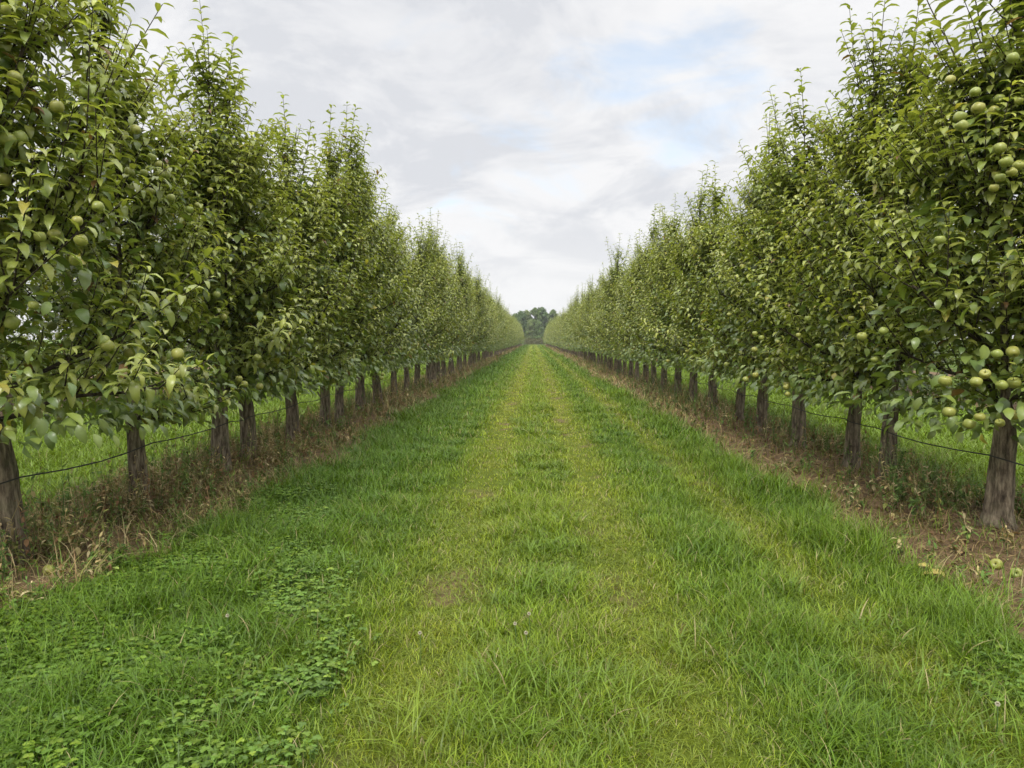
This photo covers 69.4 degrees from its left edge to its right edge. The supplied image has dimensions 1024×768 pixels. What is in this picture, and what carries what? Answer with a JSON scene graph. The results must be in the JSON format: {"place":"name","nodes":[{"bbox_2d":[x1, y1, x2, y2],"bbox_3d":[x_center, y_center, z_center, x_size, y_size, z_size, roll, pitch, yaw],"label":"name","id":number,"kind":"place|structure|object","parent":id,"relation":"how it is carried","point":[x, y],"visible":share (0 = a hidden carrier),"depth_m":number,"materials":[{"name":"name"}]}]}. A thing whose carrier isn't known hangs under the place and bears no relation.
{"place":"outdoors","nodes":[
{"label":"outdoors","id":0,"kind":"place"},
{"bbox_2d":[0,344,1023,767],"bbox_3d":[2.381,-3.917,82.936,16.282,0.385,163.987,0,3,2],"label":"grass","id":1,"kind":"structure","parent":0,"point":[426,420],"depth_m":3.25,"materials":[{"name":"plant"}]},
{"bbox_2d":[0,340,1023,767],"bbox_3d":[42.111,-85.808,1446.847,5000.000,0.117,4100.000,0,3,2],"label":"ground","id":2,"kind":"structure","parent":0,"point":[486,484],"depth_m":3.65,"materials":[{"name":"plant"}]},
{"bbox_2d":[0,196,63,411],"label":"apple tree","id":3,"kind":"object","parent":2,"relation":"on","point":[9,337],"visible":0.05,"depth_m":11.74,"materials":[{"name":"green plant"}]},
{"bbox_2d":[42,564,54,575],"bbox_3d":[-2.326,0.933,3.716,0.054,0.055,0.064,-24,29,-9],"label":"fallen apple","id":4,"kind":"object","parent":2,"relation":"on","point":[48,571],"visible":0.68,"depth_m":3.69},
{"bbox_2d":[11,147,116,404],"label":"apple tree","id":5,"kind":"object","parent":2,"relation":"on","point":[59,330],"visible":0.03,"depth_m":13.01,"materials":[{"name":"green plant"}]},
{"bbox_2d":[28,487,109,561],"bbox_3d":[-2.469,0.773,4.110,0.582,0.374,0.464,0,3,2],"label":"weed clump","id":6,"kind":"object","parent":2,"relation":"on","point":[48,545],"visible":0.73,"depth_m":4.00,"materials":[{"name":"plant"}]},
{"bbox_2d":[60,218,150,399],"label":"apple tree","id":7,"kind":"object","parent":2,"relation":"on","point":[111,244],"visible":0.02,"depth_m":14.28,"materials":[{"name":"green plant"}]},
{"bbox_2d":[0,0,228,566],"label":"apple tree","id":8,"kind":"object","parent":2,"relation":"on","point":[20,41],"visible":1,"depth_m":3.71,"materials":[{"name":"green plant"}]},
{"bbox_2d":[73,471,160,522],"bbox_3d":[-2.624,0.761,4.912,0.543,0.333,0.492,-2,4,-24],"label":"weed clump","id":9,"kind":"object","parent":2,"relation":"on","point":[101,495],"visible":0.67,"depth_m":4.89,"materials":[{"name":"plant"}]},
{"bbox_2d":[2,0,260,507],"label":"apple tree","id":10,"kind":"object","parent":2,"relation":"on","point":[150,213],"visible":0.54,"depth_m":5.01,"materials":[{"name":"green plant"}]},
{"bbox_2d":[107,219,171,363],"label":"apple tree","id":11,"kind":"object","parent":2,"relation":"on","point":[122,246],"depth_m":15.69,"materials":[{"name":"green plant"}]},
{"bbox_2d":[150,224,202,363],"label":"apple tree","id":12,"kind":"object","parent":2,"relation":"on","point":[177,312],"visible":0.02,"depth_m":17.05,"materials":[{"name":"green plant"}]},
{"bbox_2d":[147,454,210,504],"bbox_3d":[-2.517,0.686,5.570,0.469,0.369,0.770,-1,4,-17],"label":"weed clump","id":13,"kind":"object","parent":2,"relation":"on","point":[188,474],"visible":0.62,"depth_m":5.50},
{"bbox_2d":[85,0,326,472],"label":"apple tree","id":14,"kind":"object","parent":2,"relation":"on","point":[216,174],"visible":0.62,"depth_m":6.24,"materials":[{"name":"green plant"}]},
{"bbox_2d":[144,32,353,459],"bbox_3d":[-2.492,-1.221,7.085,2.027,3.990,1.972,1,3,24],"label":"apple tree","id":15,"kind":"object","parent":2,"relation":"on","point":[248,409],"visible":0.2,"depth_m":6.83,"materials":[{"name":"green plant"}]},
{"bbox_2d":[248,433,311,469],"bbox_3d":[-2.214,0.626,6.929,0.530,0.355,0.473,3,4,38],"label":"weed clump","id":16,"kind":"object","parent":2,"relation":"on","point":[261,450],"visible":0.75,"depth_m":6.84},
{"bbox_2d":[210,92,383,441],"bbox_3d":[-2.562,-1.279,8.463,1.954,3.987,1.986,1,4,19],"label":"apple tree","id":17,"kind":"object","parent":2,"relation":"on","point":[332,343],"visible":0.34,"depth_m":8.29,"materials":[{"name":"green plant"}]},
{"bbox_2d":[269,104,388,428],"bbox_3d":[-2.458,-1.477,9.683,1.805,4.252,1.839,-4,5,-42],"label":"apple tree","id":18,"kind":"object","parent":2,"relation":"on","point":[331,163],"visible":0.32,"depth_m":9.63,"materials":[{"name":"green plant"}]},
{"bbox_2d":[295,101,414,423],"bbox_3d":[-2.382,-1.675,10.383,1.806,4.585,1.951,-3,5,-42],"label":"apple tree","id":19,"kind":"object","parent":2,"relation":"on","point":[359,181],"visible":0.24,"depth_m":10.47,"materials":[{"name":"green plant"}]},
{"bbox_2d":[310,129,416,412],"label":"apple tree","id":20,"kind":"object","parent":2,"relation":"on","point":[361,390],"visible":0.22,"depth_m":11.68,"materials":[{"name":"green plant"}]},
{"bbox_2d":[359,164,439,404],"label":"apple tree","id":21,"kind":"object","parent":2,"relation":"on","point":[411,351],"visible":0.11,"depth_m":12.86,"materials":[{"name":"green plant"}]},
{"bbox_2d":[381,189,435,398],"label":"apple tree","id":22,"kind":"object","parent":2,"relation":"on","point":[420,314],"visible":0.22,"depth_m":14.58,"materials":[{"name":"green plant"}]},
{"bbox_2d":[388,206,446,392],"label":"apple tree","id":23,"kind":"object","parent":2,"relation":"on","point":[406,377],"visible":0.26,"depth_m":15.91,"materials":[{"name":"green plant"}]},
{"bbox_2d":[389,215,462,388],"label":"apple tree","id":24,"kind":"object","parent":2,"relation":"on","point":[420,251],"visible":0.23,"depth_m":17.18,"materials":[{"name":"green plant"}]},
{"bbox_2d":[0,352,486,484],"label":"trellis wire","id":25,"kind":"object","parent":24,"relation":"attached to","point":[171,439],"visible":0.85,"depth_m":5.12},
{"bbox_2d":[412,219,462,383],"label":"apple tree","id":26,"kind":"object","parent":2,"relation":"on","point":[428,368],"visible":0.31,"depth_m":18.70,"materials":[{"name":"green plant"}]},
{"bbox_2d":[413,227,468,378],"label":"apple tree","id":27,"kind":"object","parent":2,"relation":"on","point":[438,368],"visible":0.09,"depth_m":21.44,"materials":[{"name":"green plant"}]},
{"bbox_2d":[414,207,474,381],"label":"apple tree","id":28,"kind":"object","parent":2,"relation":"on","point":[433,372],"visible":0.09,"depth_m":19.98,"materials":[{"name":"green plant"}]},
{"bbox_2d":[438,241,474,376],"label":"apple tree","id":29,"kind":"object","parent":2,"relation":"on","point":[443,364],"visible":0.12,"depth_m":22.84,"materials":[{"name":"green plant"}]},
{"bbox_2d":[443,247,471,372],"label":"apple tree","id":30,"kind":"object","parent":2,"relation":"on","point":[456,338],"visible":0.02,"depth_m":25.63,"materials":[{"name":"green plant"}]},
{"bbox_2d":[449,240,478,367],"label":"apple tree","id":31,"kind":"object","parent":2,"relation":"on","point":[468,296],"visible":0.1,"depth_m":28.12,"materials":[{"name":"green plant"}]},
{"bbox_2d":[447,242,482,373],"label":"apple tree","id":32,"kind":"object","parent":2,"relation":"on","point":[462,281],"visible":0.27,"depth_m":24.22,"materials":[{"name":"green plant"}]},
{"bbox_2d":[449,251,484,369],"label":"apple tree","id":33,"kind":"object","parent":2,"relation":"on","point":[458,358],"visible":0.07,"depth_m":27.00,"materials":[{"name":"green plant"}]},
{"bbox_2d":[463,277,486,365],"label":"apple tree","id":34,"kind":"object","parent":2,"relation":"on","point":[478,335],"visible":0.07,"depth_m":29.64,"materials":[{"name":"green plant"}]},
{"bbox_2d":[465,266,491,351],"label":"apple tree","id":35,"kind":"object","parent":2,"relation":"on","point":[480,317],"visible":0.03,"depth_m":32.08,"materials":[{"name":"green plant"}]},
{"bbox_2d":[466,269,495,362],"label":"apple tree","id":36,"kind":"object","parent":2,"relation":"on","point":[484,315],"visible":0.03,"depth_m":34.96,"materials":[{"name":"green plant"}]},
{"bbox_2d":[467,265,496,366],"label":"apple tree","id":37,"kind":"object","parent":2,"relation":"on","point":[479,294],"visible":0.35,"depth_m":31.05,"materials":[{"name":"green plant"}]},
{"bbox_2d":[469,272,496,359],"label":"apple tree","id":38,"kind":"object","parent":2,"relation":"on","point":[478,355],"visible":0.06,"depth_m":36.29,"materials":[{"name":"green plant"}]},
{"bbox_2d":[470,272,496,364],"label":"apple tree","id":39,"kind":"object","parent":2,"relation":"on","point":[473,358],"visible":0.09,"depth_m":33.61,"materials":[{"name":"green plant"}]},
{"bbox_2d":[479,303,496,351],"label":"apple tree","id":40,"kind":"object","parent":2,"relation":"on","point":[495,332],"visible":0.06,"depth_m":37.60,"materials":[{"name":"green plant"}]},
{"bbox_2d":[479,283,499,359],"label":"apple tree","id":41,"kind":"object","parent":2,"relation":"on","point":[491,321],"visible":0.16,"depth_m":39.15,"materials":[{"name":"green plant"}]},
{"bbox_2d":[486,289,500,356],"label":"apple tree","id":42,"kind":"object","parent":2,"relation":"on","point":[496,330],"visible":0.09,"depth_m":43.23,"materials":[{"name":"green plant"}]},
{"bbox_2d":[484,282,503,357],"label":"apple tree","id":43,"kind":"object","parent":2,"relation":"on","point":[487,292],"visible":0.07,"depth_m":41.79,"materials":[{"name":"green plant"}]},
{"bbox_2d":[490,284,500,356],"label":"apple tree","id":44,"kind":"object","parent":2,"relation":"on","point":[498,319],"visible":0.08,"depth_m":47.20,"materials":[{"name":"green plant"}]},
{"bbox_2d":[491,293,504,353],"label":"apple tree","id":45,"kind":"object","parent":2,"relation":"on","point":[498,325],"visible":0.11,"depth_m":49.00,"materials":[{"name":"green plant"}]},
{"bbox_2d":[492,293,506,355],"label":"apple tree","id":46,"kind":"object","parent":2,"relation":"on","point":[498,326],"visible":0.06,"depth_m":50.18,"materials":[{"name":"green plant"}]},
{"bbox_2d":[494,298,505,356],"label":"apple tree","id":47,"kind":"object","parent":2,"relation":"on","point":[499,330],"visible":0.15,"depth_m":51.50,"materials":[{"name":"green plant"}]},
{"bbox_2d":[493,288,507,353],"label":"apple tree","id":48,"kind":"object","parent":2,"relation":"on","point":[501,316],"visible":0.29,"depth_m":52.65,"materials":[{"name":"green plant"}]},
{"bbox_2d":[0,478,1023,767],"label":"clover","id":49,"kind":"object","parent":2,"relation":"on","point":[322,676],"visible":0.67,"depth_m":2.71,"materials":[{"name":"green plant"}]},
{"bbox_2d":[0,346,1023,622],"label":"dry weeds","id":50,"kind":"object","parent":2,"relation":"on","point":[204,456],"visible":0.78,"depth_m":5.92,"materials":[{"name":"plant"}]},
{"bbox_2d":[0,344,1023,638],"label":"leaf litter","id":51,"kind":"object","parent":2,"relation":"on","point":[782,468],"visible":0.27,"depth_m":5.15,"materials":[{"name":"plant"}]},
{"bbox_2d":[512,313,520,324],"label":"woodland tree","id":52,"kind":"object","parent":2,"relation":"on","point":[518,317],"visible":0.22,"depth_m":189.46,"materials":[{"name":"green plant"}]},
{"bbox_2d":[517,310,527,335],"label":"woodland tree","id":53,"kind":"object","parent":2,"relation":"on","point":[521,314],"visible":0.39,"depth_m":194.66,"materials":[{"name":"green plant"}]},
{"bbox_2d":[523,310,531,342],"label":"woodland tree","id":54,"kind":"object","parent":2,"relation":"on","point":[528,315],"visible":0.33,"depth_m":196.65,"materials":[{"name":"green plant"}]},
{"bbox_2d":[525,319,533,339],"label":"woodland tree","id":55,"kind":"object","parent":2,"relation":"on","point":[529,332],"visible":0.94,"depth_m":189.09,"materials":[{"name":"green plant"}]},
{"bbox_2d":[527,307,543,335],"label":"woodland tree","id":56,"kind":"object","parent":2,"relation":"on","point":[535,314],"visible":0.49,"depth_m":195.59,"materials":[{"name":"green plant"}]},
{"bbox_2d":[533,321,543,341],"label":"woodland tree","id":57,"kind":"object","parent":2,"relation":"on","point":[537,331],"visible":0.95,"depth_m":187.92,"materials":[{"name":"green plant"}]},
{"bbox_2d":[537,307,547,336],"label":"woodland tree","id":58,"kind":"object","parent":2,"relation":"on","point":[544,317],"visible":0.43,"depth_m":197.32,"materials":[{"name":"green plant"}]},
{"bbox_2d":[545,309,558,326],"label":"woodland tree","id":59,"kind":"object","parent":2,"relation":"on","point":[552,313],"visible":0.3,"depth_m":194.30,"materials":[{"name":"green plant"}]},
{"bbox_2d":[559,296,573,354],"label":"apple tree","id":60,"kind":"object","parent":2,"relation":"on","point":[565,323],"visible":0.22,"depth_m":53.43,"materials":[{"name":"green plant"}]},
{"bbox_2d":[561,297,572,354],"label":"apple tree","id":61,"kind":"object","parent":2,"relation":"on","point":[565,329],"visible":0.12,"depth_m":54.62,"materials":[{"name":"green plant"}]},
{"bbox_2d":[564,297,577,355],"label":"apple tree","id":62,"kind":"object","parent":2,"relation":"on","point":[572,329],"visible":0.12,"depth_m":47.86,"materials":[{"name":"green plant"}]},
{"bbox_2d":[562,297,580,355],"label":"apple tree","id":63,"kind":"object","parent":2,"relation":"on","point":[570,332],"visible":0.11,"depth_m":49.15,"materials":[{"name":"green plant"}]},
{"bbox_2d":[566,285,580,356],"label":"apple tree","id":64,"kind":"object","parent":2,"relation":"on","point":[575,304],"visible":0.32,"depth_m":46.56,"materials":[{"name":"green plant"}]},
{"bbox_2d":[569,296,584,358],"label":"apple tree","id":65,"kind":"object","parent":2,"relation":"on","point":[577,314],"visible":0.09,"depth_m":40.77,"materials":[{"name":"green plant"}]},
{"bbox_2d":[568,287,585,356],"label":"apple tree","id":66,"kind":"object","parent":2,"relation":"on","point":[575,317],"visible":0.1,"depth_m":45.05,"materials":[{"name":"green plant"}]},
{"bbox_2d":[568,289,587,356],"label":"apple tree","id":67,"kind":"object","parent":2,"relation":"on","point":[575,326],"visible":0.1,"depth_m":43.71,"materials":[{"name":"green plant"}]},
{"bbox_2d":[570,291,586,361],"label":"apple tree","id":68,"kind":"object","parent":2,"relation":"on","point":[574,343],"visible":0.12,"depth_m":39.51,"materials":[{"name":"green plant"}]},
{"bbox_2d":[571,289,597,359],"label":"apple tree","id":69,"kind":"object","parent":2,"relation":"on","point":[576,333],"visible":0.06,"depth_m":38.21,"materials":[{"name":"green plant"}]},
{"bbox_2d":[576,278,594,360],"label":"apple tree","id":70,"kind":"object","parent":2,"relation":"on","point":[584,331],"visible":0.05,"depth_m":35.42,"materials":[{"name":"green plant"}]},
{"bbox_2d":[575,274,596,362],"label":"apple tree","id":71,"kind":"object","parent":2,"relation":"on","point":[586,308],"visible":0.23,"depth_m":34.07,"materials":[{"name":"green plant"}]},
{"bbox_2d":[574,291,598,360],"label":"apple tree","id":72,"kind":"object","parent":2,"relation":"on","point":[580,336],"visible":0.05,"depth_m":36.72,"materials":[{"name":"green plant"}]},
{"bbox_2d":[577,272,608,365],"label":"apple tree","id":73,"kind":"object","parent":2,"relation":"on","point":[586,325],"visible":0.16,"depth_m":32.66,"materials":[{"name":"green plant"}]},
{"bbox_2d":[581,268,604,364],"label":"apple tree","id":74,"kind":"object","parent":2,"relation":"on","point":[601,358],"visible":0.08,"depth_m":31.34,"materials":[{"name":"green plant"}]},
{"bbox_2d":[584,273,608,366],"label":"apple tree","id":75,"kind":"object","parent":2,"relation":"on","point":[597,307],"visible":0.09,"depth_m":29.75,"materials":[{"name":"green plant"}]},
{"bbox_2d":[587,263,615,368],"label":"apple tree","id":76,"kind":"object","parent":2,"relation":"on","point":[610,361],"visible":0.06,"depth_m":27.30,"materials":[{"name":"green plant"}]},
{"bbox_2d":[585,268,620,365],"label":"apple tree","id":77,"kind":"object","parent":2,"relation":"on","point":[599,325],"visible":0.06,"depth_m":28.48,"materials":[{"name":"green plant"}]},
{"bbox_2d":[588,257,619,372],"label":"apple tree","id":78,"kind":"object","parent":2,"relation":"on","point":[615,362],"visible":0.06,"depth_m":25.89,"materials":[{"name":"green plant"}]},
{"bbox_2d":[587,233,632,373],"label":"apple tree","id":79,"kind":"object","parent":2,"relation":"on","point":[609,294],"visible":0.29,"depth_m":24.39,"materials":[{"name":"green plant"}]},
{"bbox_2d":[595,255,630,375],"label":"apple tree","id":80,"kind":"object","parent":2,"relation":"on","point":[605,322],"visible":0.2,"depth_m":23.21,"materials":[{"name":"green plant"}]},
{"bbox_2d":[600,254,638,377],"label":"apple tree","id":81,"kind":"object","parent":2,"relation":"on","point":[613,339],"visible":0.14,"depth_m":21.87,"materials":[{"name":"green plant"}]},
{"bbox_2d":[607,228,652,380],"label":"apple tree","id":82,"kind":"object","parent":2,"relation":"on","point":[621,309],"visible":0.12,"depth_m":20.47,"materials":[{"name":"green plant"}]},
{"bbox_2d":[600,237,669,384],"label":"apple tree","id":83,"kind":"object","parent":2,"relation":"on","point":[628,306],"visible":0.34,"depth_m":19.04,"materials":[{"name":"green plant"}]},
{"bbox_2d":[613,204,666,387],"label":"apple tree","id":84,"kind":"object","parent":2,"relation":"on","point":[645,265],"visible":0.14,"depth_m":17.51,"materials":[{"name":"green plant"}]},
{"bbox_2d":[617,204,683,390],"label":"apple tree","id":85,"kind":"object","parent":2,"relation":"on","point":[663,371],"visible":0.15,"depth_m":16.28,"materials":[{"name":"green plant"}]},
{"bbox_2d":[629,194,719,394],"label":"apple tree","id":86,"kind":"object","parent":2,"relation":"on","point":[660,270],"visible":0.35,"depth_m":14.52,"materials":[{"name":"green plant"}]},
{"bbox_2d":[640,164,736,403],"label":"apple tree","id":87,"kind":"object","parent":2,"relation":"on","point":[680,262],"visible":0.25,"depth_m":13.06,"materials":[{"name":"green plant"}]},
{"bbox_2d":[642,160,762,411],"bbox_3d":[3.310,-1.536,11.779,1.942,4.049,1.826,2,4,32],"label":"apple tree","id":88,"kind":"object","parent":2,"relation":"on","point":[702,245],"visible":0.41,"depth_m":11.72,"materials":[{"name":"green plant"}]},
{"bbox_2d":[680,140,799,420],"bbox_3d":[3.330,-1.448,10.486,1.904,4.039,1.958,1,2,-41],"label":"apple tree","id":89,"kind":"object","parent":2,"relation":"on","point":[709,316],"visible":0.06,"depth_m":10.42,"materials":[{"name":"green plant"}]},
{"bbox_2d":[680,94,836,431],"bbox_3d":[3.095,-1.437,9.222,1.929,4.189,1.784,3,5,41],"label":"apple tree","id":90,"kind":"object","parent":2,"relation":"on","point":[761,198],"visible":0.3,"depth_m":9.16,"materials":[{"name":"green plant"}]},
{"bbox_2d":[715,67,887,447],"bbox_3d":[3.167,-1.321,7.877,1.966,4.117,1.893,1,4,12],"label":"apple tree","id":91,"kind":"object","parent":2,"relation":"on","point":[782,183],"visible":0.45,"depth_m":7.88,"materials":[{"name":"green plant"}]},
{"bbox_2d":[813,421,866,451],"bbox_3d":[3.446,0.552,7.788,0.540,0.388,0.623,1,4,22],"label":"weed clump","id":92,"kind":"object","parent":2,"relation":"on","point":[833,437],"visible":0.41,"depth_m":7.72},
{"bbox_2d":[742,0,980,469],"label":"apple tree","id":93,"kind":"object","parent":2,"relation":"on","point":[851,434],"visible":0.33,"depth_m":6.38,"materials":[{"name":"green plant"}]},
{"bbox_2d":[781,0,1011,481],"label":"apple tree","id":94,"kind":"object","parent":2,"relation":"on","point":[882,180],"visible":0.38,"depth_m":5.88,"materials":[{"name":"green plant"}]},
{"bbox_2d":[861,440,956,496],"bbox_3d":[3.002,0.638,5.594,0.639,0.400,0.487,2,4,28],"label":"weed clump","id":95,"kind":"object","parent":2,"relation":"on","point":[912,460],"visible":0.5,"depth_m":5.54,"materials":[{"name":"plant"}]},
{"bbox_2d":[883,324,948,391],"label":"apple tree","id":96,"kind":"object","parent":2,"relation":"on","point":[909,390],"depth_m":16.68,"materials":[{"name":"green plant"}]},
{"bbox_2d":[819,0,1023,531],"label":"apple tree","id":97,"kind":"object","parent":2,"relation":"on","point":[984,133],"visible":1,"depth_m":4.47,"materials":[{"name":"green plant"}]},
{"bbox_2d":[579,351,1023,465],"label":"trellis wire","id":98,"kind":"object","parent":97,"relation":"attached to","point":[863,425],"visible":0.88,"depth_m":5.85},
{"bbox_2d":[880,456,978,519],"bbox_3d":[2.827,0.706,5.075,0.547,0.364,0.692,0,3,2],"label":"weed clump","id":99,"kind":"object","parent":2,"relation":"on","point":[926,488],"visible":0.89,"depth_m":5.10,"materials":[{"name":"plant"}]},
{"bbox_2d":[916,218,969,395],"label":"apple tree","id":100,"kind":"object","parent":2,"relation":"on","point":[948,348],"depth_m":15.19,"materials":[{"name":"green plant"}]},
{"bbox_2d":[943,217,1016,400],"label":"apple tree","id":101,"kind":"object","parent":2,"relation":"on","point":[996,274],"visible":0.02,"depth_m":13.79,"materials":[{"name":"green plant"}]},
{"bbox_2d":[989,558,1002,569],"bbox_3d":[2.520,0.937,3.851,0.071,0.061,0.059,25,9,-45],"label":"fallen apple","id":102,"kind":"object","parent":2,"relation":"on","point":[994,562],"visible":0.83,"depth_m":3.84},
{"bbox_2d":[971,471,1023,513],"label":"weed clump","id":103,"kind":"object","parent":2,"relation":"on","point":[1018,497],"visible":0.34,"depth_m":5.00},
{"bbox_2d":[995,701,999,734],"bbox_3d":[1.450,1.011,2.213,0.016,0.126,0.016,0,3,2],"label":"clover flower","id":104,"kind":"object","parent":2,"relation":"on","point":[997,704],"visible":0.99,"depth_m":2.21,"materials":[{"name":"white plant"}]},
{"bbox_2d":[1010,568,1022,578],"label":"fallen apple","id":105,"kind":"object","parent":2,"relation":"on","point":[1016,573],"visible":0.82,"depth_m":3.69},
{"bbox_2d":[0,0,1023,339],"label":"sky","id":106,"kind":"structure","parent":0,"point":[539,133],"materials":[{"name":"white"}]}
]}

